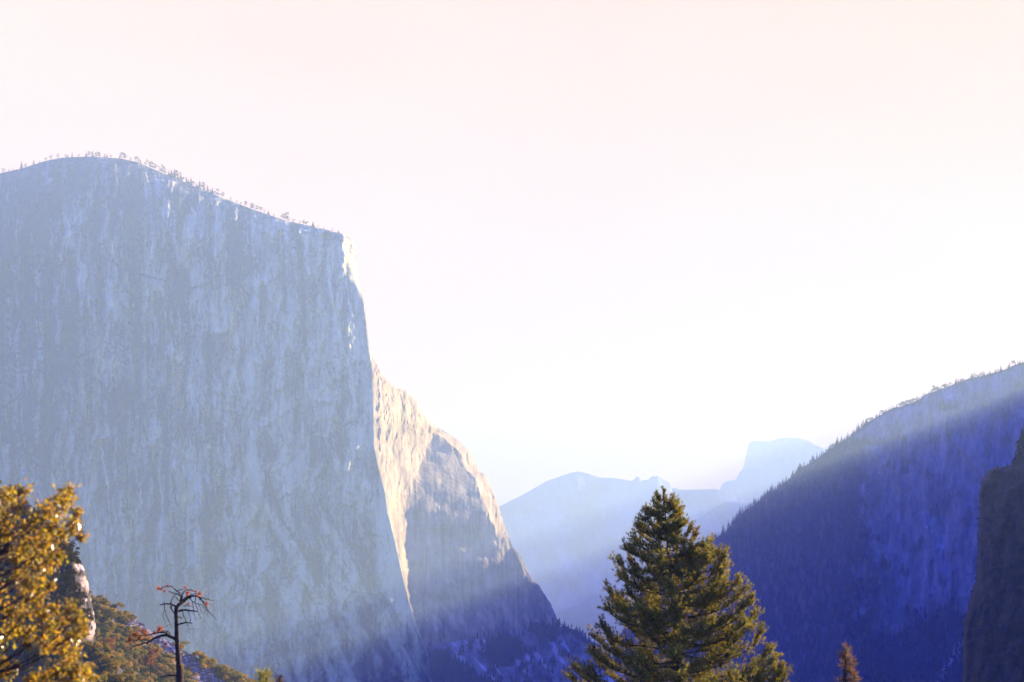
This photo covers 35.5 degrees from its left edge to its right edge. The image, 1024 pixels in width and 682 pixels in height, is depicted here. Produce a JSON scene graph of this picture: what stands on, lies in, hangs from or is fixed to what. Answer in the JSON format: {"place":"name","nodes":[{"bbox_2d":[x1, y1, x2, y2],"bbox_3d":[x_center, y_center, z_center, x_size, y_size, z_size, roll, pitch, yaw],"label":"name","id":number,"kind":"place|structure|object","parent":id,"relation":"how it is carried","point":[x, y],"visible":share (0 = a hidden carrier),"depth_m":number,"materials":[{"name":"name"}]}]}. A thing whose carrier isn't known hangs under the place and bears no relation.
{"place":"outdoors","nodes":[
{"label":"outdoors","id":0,"kind":"place"},
{"bbox_2d":[0,501,126,681],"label":"rocky spur","id":1,"kind":"structure","parent":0,"point":[82,578],"depth_m":298.79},
{"bbox_2d":[1,568,10,580],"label":"spur shrub","id":2,"kind":"object","parent":1,"relation":"on","point":[5,577],"visible":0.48,"depth_m":299.75,"materials":[{"name":"green plant"}]},
{"bbox_2d":[0,555,18,565],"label":"spur shrub","id":3,"kind":"object","parent":1,"relation":"on","point":[4,561],"visible":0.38,"depth_m":301.56,"materials":[{"name":"green plant"}]},
{"bbox_2d":[7,670,17,679],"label":"spur shrub","id":4,"kind":"object","parent":1,"relation":"on","point":[10,676],"visible":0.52,"depth_m":280.31,"materials":[{"name":"brown plant"}]},
{"bbox_2d":[25,666,37,674],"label":"spur shrub","id":5,"kind":"object","parent":1,"relation":"on","point":[33,669],"visible":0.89,"depth_m":284.01,"materials":[{"name":"green plant"}]},
{"bbox_2d":[29,644,42,654],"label":"spur shrub","id":6,"kind":"object","parent":1,"relation":"on","point":[32,650],"visible":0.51,"depth_m":287.26,"materials":[{"name":"green plant"}]},
{"bbox_2d":[26,619,46,632],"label":"spur shrub","id":7,"kind":"object","parent":1,"relation":"on","point":[40,626],"visible":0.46,"depth_m":293.36,"materials":[{"name":"green plant"}]},
{"bbox_2d":[41,657,51,667],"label":"spur shrub","id":8,"kind":"object","parent":1,"relation":"on","point":[44,661],"visible":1,"depth_m":286.50,"materials":[{"name":"green plant"}]},
{"bbox_2d":[47,571,60,580],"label":"spur shrub","id":9,"kind":"object","parent":1,"relation":"on","point":[57,575],"visible":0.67,"depth_m":305.68,"materials":[{"name":"green plant"}]},
{"bbox_2d":[52,594,63,601],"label":"spur shrub","id":10,"kind":"object","parent":1,"relation":"on","point":[60,597],"visible":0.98,"depth_m":300.65,"materials":[{"name":"green plant"}]},
{"bbox_2d":[53,545,72,556],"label":"spur shrub","id":11,"kind":"object","parent":1,"relation":"on","point":[68,547],"visible":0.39,"depth_m":311.80,"materials":[{"name":"green plant"}]},
{"bbox_2d":[59,597,70,608],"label":"spur shrub","id":12,"kind":"object","parent":1,"relation":"on","point":[64,603],"visible":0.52,"depth_m":300.35,"materials":[{"name":"green plant"}]},
{"bbox_2d":[58,583,72,591],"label":"spur shrub","id":13,"kind":"object","parent":1,"relation":"on","point":[64,585],"visible":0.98,"depth_m":304.31,"materials":[{"name":"green plant"}]},
{"bbox_2d":[61,559,69,567],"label":"spur shrub","id":14,"kind":"object","parent":1,"relation":"on","point":[64,563],"visible":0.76,"depth_m":311.07,"materials":[{"name":"green plant"}]},
{"bbox_2d":[64,574,74,582],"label":"spur shrub","id":15,"kind":"object","parent":1,"relation":"on","point":[69,577],"visible":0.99,"depth_m":307.44,"materials":[{"name":"green plant"}]},
{"bbox_2d":[66,592,77,599],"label":"spur shrub","id":16,"kind":"object","parent":1,"relation":"on","point":[69,594],"visible":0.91,"depth_m":303.21,"materials":[{"name":"green plant"}]},
{"bbox_2d":[65,568,80,575],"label":"spur shrub","id":17,"kind":"object","parent":1,"relation":"on","point":[74,572],"visible":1,"depth_m":309.81,"materials":[{"name":"green plant"}]},
{"bbox_2d":[64,554,81,565],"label":"spur shrub","id":18,"kind":"object","parent":1,"relation":"on","point":[72,558],"visible":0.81,"depth_m":312.22,"materials":[{"name":"green plant"}]},
{"bbox_2d":[65,580,81,590],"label":"spur shrub","id":19,"kind":"object","parent":1,"relation":"on","point":[73,582],"visible":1,"depth_m":305.88,"materials":[{"name":"green plant"}]},
{"bbox_2d":[67,549,79,556],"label":"spur shrub","id":20,"kind":"object","parent":1,"relation":"on","point":[76,551],"visible":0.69,"depth_m":313.88,"materials":[{"name":"green plant"}]},
{"bbox_2d":[73,596,82,606],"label":"spur shrub","id":21,"kind":"object","parent":1,"relation":"on","point":[80,603],"visible":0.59,"depth_m":303.72,"materials":[{"name":"green plant"}]},
{"bbox_2d":[75,591,87,601],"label":"spur shrub","id":22,"kind":"object","parent":1,"relation":"on","point":[81,594],"visible":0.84,"depth_m":306.19,"materials":[{"name":"green plant"}]},
{"bbox_2d":[81,608,91,617],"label":"spur shrub","id":23,"kind":"object","parent":1,"relation":"on","point":[87,610],"visible":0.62,"depth_m":301.94,"materials":[{"name":"green plant"}]},
{"bbox_2d":[83,614,93,620],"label":"spur shrub","id":24,"kind":"object","parent":1,"relation":"on","point":[90,617],"visible":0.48,"depth_m":302.76,"materials":[{"name":"green plant"}]},
{"bbox_2d":[85,644,93,652],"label":"spur shrub","id":25,"kind":"object","parent":1,"relation":"on","point":[87,649],"visible":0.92,"depth_m":295.44,"materials":[{"name":"green plant"}]},
{"bbox_2d":[84,661,98,670],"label":"spur shrub","id":26,"kind":"object","parent":1,"relation":"on","point":[92,666],"visible":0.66,"depth_m":289.58,"materials":[{"name":"brown plant"}]},
{"bbox_2d":[91,650,104,657],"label":"spur shrub","id":27,"kind":"object","parent":1,"relation":"on","point":[95,654],"visible":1,"depth_m":293.47,"materials":[{"name":"green plant"}]},
{"bbox_2d":[95,674,107,681],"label":"spur shrub","id":28,"kind":"object","parent":1,"relation":"on","point":[101,679],"visible":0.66,"depth_m":285.79,"materials":[{"name":"green plant"}]},
{"bbox_2d":[94,642,111,653],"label":"spur shrub","id":29,"kind":"object","parent":1,"relation":"on","point":[105,645],"visible":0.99,"depth_m":296.40,"materials":[{"name":"green plant"}]},
{"bbox_2d":[95,652,115,662],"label":"spur shrub","id":30,"kind":"object","parent":1,"relation":"on","point":[107,657],"visible":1,"depth_m":293.92,"materials":[{"name":"green plant"}]},
{"bbox_2d":[102,662,119,672],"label":"spur shrub","id":31,"kind":"object","parent":1,"relation":"on","point":[113,665],"visible":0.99,"depth_m":290.97,"materials":[{"name":"green plant"}]},
{"bbox_2d":[107,671,117,677],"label":"spur shrub","id":32,"kind":"object","parent":1,"relation":"on","point":[111,674],"visible":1,"depth_m":289.37,"materials":[{"name":"green plant"}]},
{"bbox_2d":[112,673,127,681],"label":"spur shrub","id":33,"kind":"object","parent":1,"relation":"on","point":[120,677],"visible":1,"depth_m":289.78,"materials":[{"name":"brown plant"}]},
{"bbox_2d":[126,674,136,680],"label":"spur shrub","id":34,"kind":"object","parent":1,"relation":"on","point":[131,677],"visible":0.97,"depth_m":291.85,"materials":[{"name":"green plant"}]},
{"bbox_2d":[92,599,236,681],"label":"hillside","id":35,"kind":"structure","parent":0,"point":[123,622],"depth_m":505.81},
{"bbox_2d":[94,610,102,616],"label":"hillside shrub","id":36,"kind":"object","parent":35,"relation":"on","point":[98,613],"visible":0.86,"depth_m":502.82,"materials":[{"name":"green plant"}]},
{"bbox_2d":[94,630,104,638],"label":"hillside shrub","id":37,"kind":"object","parent":35,"relation":"on","point":[97,633],"visible":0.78,"depth_m":490.63,"materials":[{"name":"green plant"}]},
{"bbox_2d":[98,624,108,631],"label":"hillside shrub","id":38,"kind":"object","parent":35,"relation":"on","point":[102,628],"visible":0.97,"depth_m":496.63,"materials":[{"name":"green plant"}]},
{"bbox_2d":[98,604,111,610],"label":"hillside shrub","id":39,"kind":"object","parent":35,"relation":"on","point":[105,607],"visible":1,"depth_m":506.26,"materials":[{"name":"green plant"}]},
{"bbox_2d":[101,619,112,624],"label":"hillside shrub","id":40,"kind":"object","parent":35,"relation":"on","point":[109,621],"visible":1,"depth_m":499.62,"materials":[{"name":"green plant"}]},
{"bbox_2d":[102,626,114,632],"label":"hillside shrub","id":41,"kind":"object","parent":35,"relation":"on","point":[108,629],"visible":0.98,"depth_m":495.99,"materials":[{"name":"green plant"}]},
{"bbox_2d":[100,637,116,649],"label":"reddish shrub","id":42,"kind":"object","parent":35,"relation":"on","point":[104,640],"visible":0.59,"depth_m":412.83,"materials":[{"name":"brown plant"}]},
{"bbox_2d":[104,632,116,639],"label":"hillside shrub","id":43,"kind":"object","parent":35,"relation":"on","point":[106,634],"visible":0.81,"depth_m":492.77,"materials":[{"name":"green plant"}]},
{"bbox_2d":[108,611,117,618],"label":"hillside shrub","id":44,"kind":"object","parent":35,"relation":"on","point":[111,615],"visible":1,"depth_m":503.17,"materials":[{"name":"green plant"}]},
{"bbox_2d":[110,642,119,651],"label":"hillside shrub","id":45,"kind":"object","parent":35,"relation":"on","point":[115,643],"visible":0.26,"depth_m":489.12,"materials":[{"name":"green plant"}]},
{"bbox_2d":[111,633,124,640],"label":"hillside shrub","id":46,"kind":"object","parent":35,"relation":"on","point":[119,635],"visible":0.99,"depth_m":494.82,"materials":[{"name":"green plant"}]},
{"bbox_2d":[112,602,124,607],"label":"hillside shrub","id":47,"kind":"object","parent":35,"relation":"on","point":[119,604],"visible":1,"depth_m":512.16,"materials":[{"name":"green plant"}]},
{"bbox_2d":[114,655,125,663],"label":"hillside shrub","id":48,"kind":"object","parent":35,"relation":"on","point":[123,658],"visible":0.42,"depth_m":479.68,"materials":[{"name":"green plant"}]},
{"bbox_2d":[116,624,127,630],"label":"hillside shrub","id":49,"kind":"object","parent":35,"relation":"on","point":[122,626],"visible":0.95,"depth_m":502.64,"materials":[{"name":"green plant"}]},
{"bbox_2d":[116,643,128,649],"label":"hillside shrub","id":50,"kind":"object","parent":35,"relation":"on","point":[124,644],"visible":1,"depth_m":490.40,"materials":[{"name":"green plant"}]},
{"bbox_2d":[116,648,132,654],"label":"hillside shrub","id":51,"kind":"object","parent":35,"relation":"on","point":[128,650],"visible":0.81,"depth_m":490.04,"materials":[{"name":"green plant"}]},
{"bbox_2d":[120,661,132,668],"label":"hillside shrub","id":52,"kind":"object","parent":35,"relation":"on","point":[126,664],"visible":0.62,"depth_m":480.47,"materials":[{"name":"brown plant"}]},
{"bbox_2d":[122,654,133,661],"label":"hillside shrub","id":53,"kind":"object","parent":35,"relation":"on","point":[128,656],"visible":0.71,"depth_m":485.28,"materials":[{"name":"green plant"}]},
{"bbox_2d":[122,644,135,651],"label":"hillside shrub","id":54,"kind":"object","parent":35,"relation":"on","point":[131,646],"visible":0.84,"depth_m":492.77,"materials":[{"name":"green plant"}]},
{"bbox_2d":[128,613,136,619],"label":"hillside shrub","id":55,"kind":"object","parent":35,"relation":"on","point":[131,616],"visible":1,"depth_m":511.63,"materials":[{"name":"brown plant"}]},
{"bbox_2d":[127,664,140,671],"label":"hillside shrub","id":56,"kind":"object","parent":35,"relation":"on","point":[135,668],"visible":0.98,"depth_m":483.54,"materials":[{"name":"green plant"}]},
{"bbox_2d":[130,650,148,660],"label":"hillside shrub","id":57,"kind":"object","parent":35,"relation":"on","point":[136,655],"visible":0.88,"depth_m":490.65,"materials":[{"name":"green plant"}]},
{"bbox_2d":[139,665,148,671],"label":"hillside shrub","id":58,"kind":"object","parent":35,"relation":"on","point":[141,668],"visible":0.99,"depth_m":487.65,"materials":[{"name":"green plant"}]},
{"bbox_2d":[136,676,152,681],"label":"hillside shrub","id":59,"kind":"object","parent":35,"relation":"on","point":[140,678],"visible":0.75,"depth_m":478.34,"materials":[{"name":"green plant"}]},
{"bbox_2d":[139,645,151,649],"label":"hillside shrub","id":60,"kind":"object","parent":35,"relation":"on","point":[142,648],"visible":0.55,"depth_m":498.89,"materials":[{"name":"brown plant"}]},
{"bbox_2d":[141,671,153,677],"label":"hillside shrub","id":61,"kind":"object","parent":35,"relation":"on","point":[144,674],"visible":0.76,"depth_m":484.01,"materials":[{"name":"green plant"}]},
{"bbox_2d":[142,647,159,674],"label":"reddish shrub","id":62,"kind":"object","parent":35,"relation":"on","point":[152,653],"visible":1,"depth_m":421.44,"materials":[{"name":"brown plant"}]},
{"bbox_2d":[142,662,161,670],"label":"hillside shrub","id":63,"kind":"object","parent":35,"relation":"on","point":[156,665],"visible":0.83,"depth_m":490.59,"materials":[{"name":"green plant"}]},
{"bbox_2d":[147,674,157,681],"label":"hillside shrub","id":64,"kind":"object","parent":35,"relation":"on","point":[155,676],"visible":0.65,"depth_m":483.23,"materials":[{"name":"green plant"}]},
{"bbox_2d":[147,643,159,647],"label":"hillside shrub","id":65,"kind":"object","parent":35,"relation":"on","point":[153,645],"visible":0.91,"depth_m":502.81,"materials":[{"name":"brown plant"}]},
{"bbox_2d":[151,666,163,673],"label":"hillside shrub","id":66,"kind":"object","parent":35,"relation":"on","point":[156,669],"visible":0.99,"depth_m":489.97,"materials":[{"name":"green plant"}]},
{"bbox_2d":[155,670,169,678],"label":"hillside shrub","id":67,"kind":"object","parent":35,"relation":"on","point":[160,673],"visible":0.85,"depth_m":487.40,"materials":[{"name":"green plant"}]},
{"bbox_2d":[158,674,173,681],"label":"hillside shrub","id":68,"kind":"object","parent":35,"relation":"on","point":[167,679],"visible":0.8,"depth_m":487.61,"materials":[{"name":"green plant"}]},
{"bbox_2d":[158,652,173,661],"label":"hillside shrub","id":69,"kind":"object","parent":35,"relation":"on","point":[170,660],"visible":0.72,"depth_m":498.38,"materials":[{"name":"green plant"}]},
{"bbox_2d":[160,657,172,666],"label":"hillside shrub","id":70,"kind":"object","parent":35,"relation":"on","point":[164,661],"visible":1,"depth_m":494.03,"materials":[{"name":"green plant"}]},
{"bbox_2d":[160,664,175,672],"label":"hillside shrub","id":71,"kind":"object","parent":35,"relation":"on","point":[173,668],"visible":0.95,"depth_m":491.64,"materials":[{"name":"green plant"}]},
{"bbox_2d":[164,669,175,677],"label":"hillside shrub","id":72,"kind":"object","parent":35,"relation":"on","point":[171,672],"visible":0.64,"depth_m":488.97,"materials":[{"name":"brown plant"}]},
{"bbox_2d":[163,653,181,660],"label":"hillside shrub","id":73,"kind":"object","parent":35,"relation":"on","point":[171,655],"visible":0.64,"depth_m":498.13,"materials":[{"name":"brown plant"}]},
{"bbox_2d":[127,620,224,681],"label":"scree","id":74,"kind":"structure","parent":35,"relation":"on","point":[187,660],"depth_m":506.01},
{"bbox_2d":[172,641,189,648],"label":"hillside shrub","id":75,"kind":"object","parent":35,"relation":"on","point":[182,643],"visible":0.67,"depth_m":510.63,"materials":[{"name":"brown plant"}]},
{"bbox_2d":[184,670,198,680],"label":"hillside shrub","id":76,"kind":"object","parent":35,"relation":"on","point":[188,674],"visible":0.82,"depth_m":495.39,"materials":[{"name":"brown plant"}]},
{"bbox_2d":[191,650,201,657],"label":"hillside shrub","id":77,"kind":"object","parent":35,"relation":"on","point":[195,653],"visible":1,"depth_m":509.19,"materials":[{"name":"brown plant"}]},
{"bbox_2d":[198,652,208,659],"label":"hillside shrub","id":78,"kind":"object","parent":35,"relation":"on","point":[203,656],"visible":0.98,"depth_m":509.44,"materials":[{"name":"brown plant"}]},
{"bbox_2d":[199,658,214,667],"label":"hillside shrub","id":79,"kind":"object","parent":35,"relation":"on","point":[203,662],"visible":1,"depth_m":505.21,"materials":[{"name":"brown plant"}]},
{"bbox_2d":[205,658,216,666],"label":"hillside shrub","id":80,"kind":"object","parent":35,"relation":"on","point":[213,660],"visible":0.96,"depth_m":509.24,"materials":[{"name":"brown plant"}]},
{"bbox_2d":[210,664,224,672],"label":"hillside shrub","id":81,"kind":"object","parent":35,"relation":"on","point":[216,668],"visible":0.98,"depth_m":507.54,"materials":[{"name":"brown plant"}]},
{"bbox_2d":[217,664,229,670],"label":"hillside shrub","id":82,"kind":"object","parent":35,"relation":"on","point":[225,666],"visible":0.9,"depth_m":508.51,"materials":[{"name":"brown plant"}]},
{"bbox_2d":[215,671,236,681],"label":"hillside shrub","id":83,"kind":"object","parent":35,"relation":"on","point":[226,678],"visible":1,"depth_m":504.83,"materials":[{"name":"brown plant"}]},
{"bbox_2d":[217,668,235,676],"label":"hillside shrub","id":84,"kind":"object","parent":35,"relation":"on","point":[225,671],"visible":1,"depth_m":506.19,"materials":[{"name":"brown plant"}]},
{"bbox_2d":[229,673,245,680],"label":"hillside shrub","id":85,"kind":"object","parent":35,"relation":"on","point":[240,676],"visible":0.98,"depth_m":506.04,"materials":[{"name":"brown plant"}]},
{"bbox_2d":[0,157,557,681],"bbox_3d":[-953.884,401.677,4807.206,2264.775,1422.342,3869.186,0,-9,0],"label":"granite cliff","id":86,"kind":"structure","parent":0,"point":[244,435],"depth_m":3044.74,"materials":[{"name":"stone"}]},
{"bbox_2d":[0,0,1023,506],"label":"sky","id":87,"kind":"structure","parent":0,"point":[618,239],"materials":[{"name":"white"}]},
{"bbox_2d":[427,627,638,681],"bbox_3d":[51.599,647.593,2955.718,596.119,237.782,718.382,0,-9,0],"label":"talus slope","id":88,"kind":"structure","parent":0,"point":[546,648],"depth_m":2882.15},
{"bbox_2d":[427,617,638,681],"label":"trees","id":89,"kind":"object","parent":88,"relation":"on","point":[496,648],"visible":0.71,"depth_m":2865.58,"materials":[{"name":"plant"}]},
{"bbox_2d":[592,642,612,656],"bbox_3d":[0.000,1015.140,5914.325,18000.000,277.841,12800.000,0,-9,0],"label":"ground","id":90,"kind":"structure","parent":0,"point":[598,643],"depth_m":6738.68,"materials":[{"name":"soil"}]},
{"bbox_2d":[0,478,99,681],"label":"golden oak","id":91,"kind":"object","parent":90,"relation":"on","point":[41,549],"visible":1,"depth_m":16.63,"materials":[{"name":"yellow plant"}]},
{"bbox_2d":[125,584,216,681],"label":"dead snag","id":92,"kind":"object","parent":90,"relation":"on","point":[179,674],"visible":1,"depth_m":47.23,"materials":[{"name":"brown wood"}]},
{"bbox_2d":[253,667,276,681],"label":"pine sapling","id":93,"kind":"object","parent":90,"relation":"on","point":[264,674],"visible":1,"depth_m":26.41,"materials":[{"name":"green plant"}]},
{"bbox_2d":[275,673,285,681],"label":"pine sapling","id":94,"kind":"object","parent":90,"relation":"on","point":[280,677],"visible":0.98,"depth_m":43.08,"materials":[{"name":"brown plant"}]},
{"bbox_2d":[561,486,793,681],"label":"pine tree","id":95,"kind":"object","parent":90,"relation":"on","point":[679,606],"visible":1,"depth_m":60.81,"materials":[{"name":"green plant"}]},
{"bbox_2d":[829,641,860,681],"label":"young pine","id":96,"kind":"object","parent":90,"relation":"on","point":[846,668],"visible":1,"depth_m":33.33,"materials":[{"name":"brown plant"}]},
{"bbox_2d":[556,562,671,641],"bbox_3d":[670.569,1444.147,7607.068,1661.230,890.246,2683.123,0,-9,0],"label":"valley slope","id":97,"kind":"structure","parent":0,"point":[581,615],"depth_m":7198.02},
{"bbox_2d":[499,472,752,613],"bbox_3d":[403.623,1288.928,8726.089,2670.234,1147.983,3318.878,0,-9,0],"label":"distant ridge","id":98,"kind":"structure","parent":0,"point":[566,533],"depth_m":8414.92,"materials":[{"name":"stone"}]},
{"bbox_2d":[665,501,752,555],"bbox_3d":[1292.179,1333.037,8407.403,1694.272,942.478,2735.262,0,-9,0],"label":"valley buttress","id":99,"kind":"structure","parent":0,"point":[715,518],"depth_m":8085.97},
{"bbox_2d":[720,437,826,502],"bbox_3d":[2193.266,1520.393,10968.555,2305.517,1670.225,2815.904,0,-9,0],"label":"domed mountain","id":100,"kind":"structure","parent":0,"point":[769,464],"depth_m":10727.32,"materials":[{"name":"stone"}]},
{"bbox_2d":[612,363,1023,681],"bbox_3d":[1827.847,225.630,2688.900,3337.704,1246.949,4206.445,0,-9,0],"label":"forested ridge","id":101,"kind":"structure","parent":0,"point":[964,448],"depth_m":2784.20,"materials":[{"name":"plant"}]},
{"bbox_2d":[658,399,1008,681],"bbox_3d":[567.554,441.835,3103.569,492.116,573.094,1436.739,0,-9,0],"label":"ridge forest","id":102,"kind":"object","parent":101,"relation":"on","point":[821,608],"visible":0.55,"depth_m":2945.01,"materials":[{"name":"plant"}]},
{"bbox_2d":[962,447,1023,681],"bbox_3d":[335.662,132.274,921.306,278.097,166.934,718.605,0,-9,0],"label":"dark cliff","id":103,"kind":"structure","parent":0,"point":[993,639],"depth_m":706.17,"materials":[{"name":"stone"}]},
{"bbox_2d":[1012,451,1018,463],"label":"cliff fir","id":104,"kind":"object","parent":103,"relation":"on","point":[1015,459],"visible":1,"depth_m":743.92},
{"bbox_2d":[1013,429,1023,450],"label":"cliff fir","id":105,"kind":"object","parent":103,"relation":"on","point":[1019,443],"visible":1,"depth_m":743.30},
{"bbox_2d":[1015,445,1021,458],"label":"cliff fir","id":106,"kind":"object","parent":103,"relation":"on","point":[1019,453],"visible":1,"depth_m":744.41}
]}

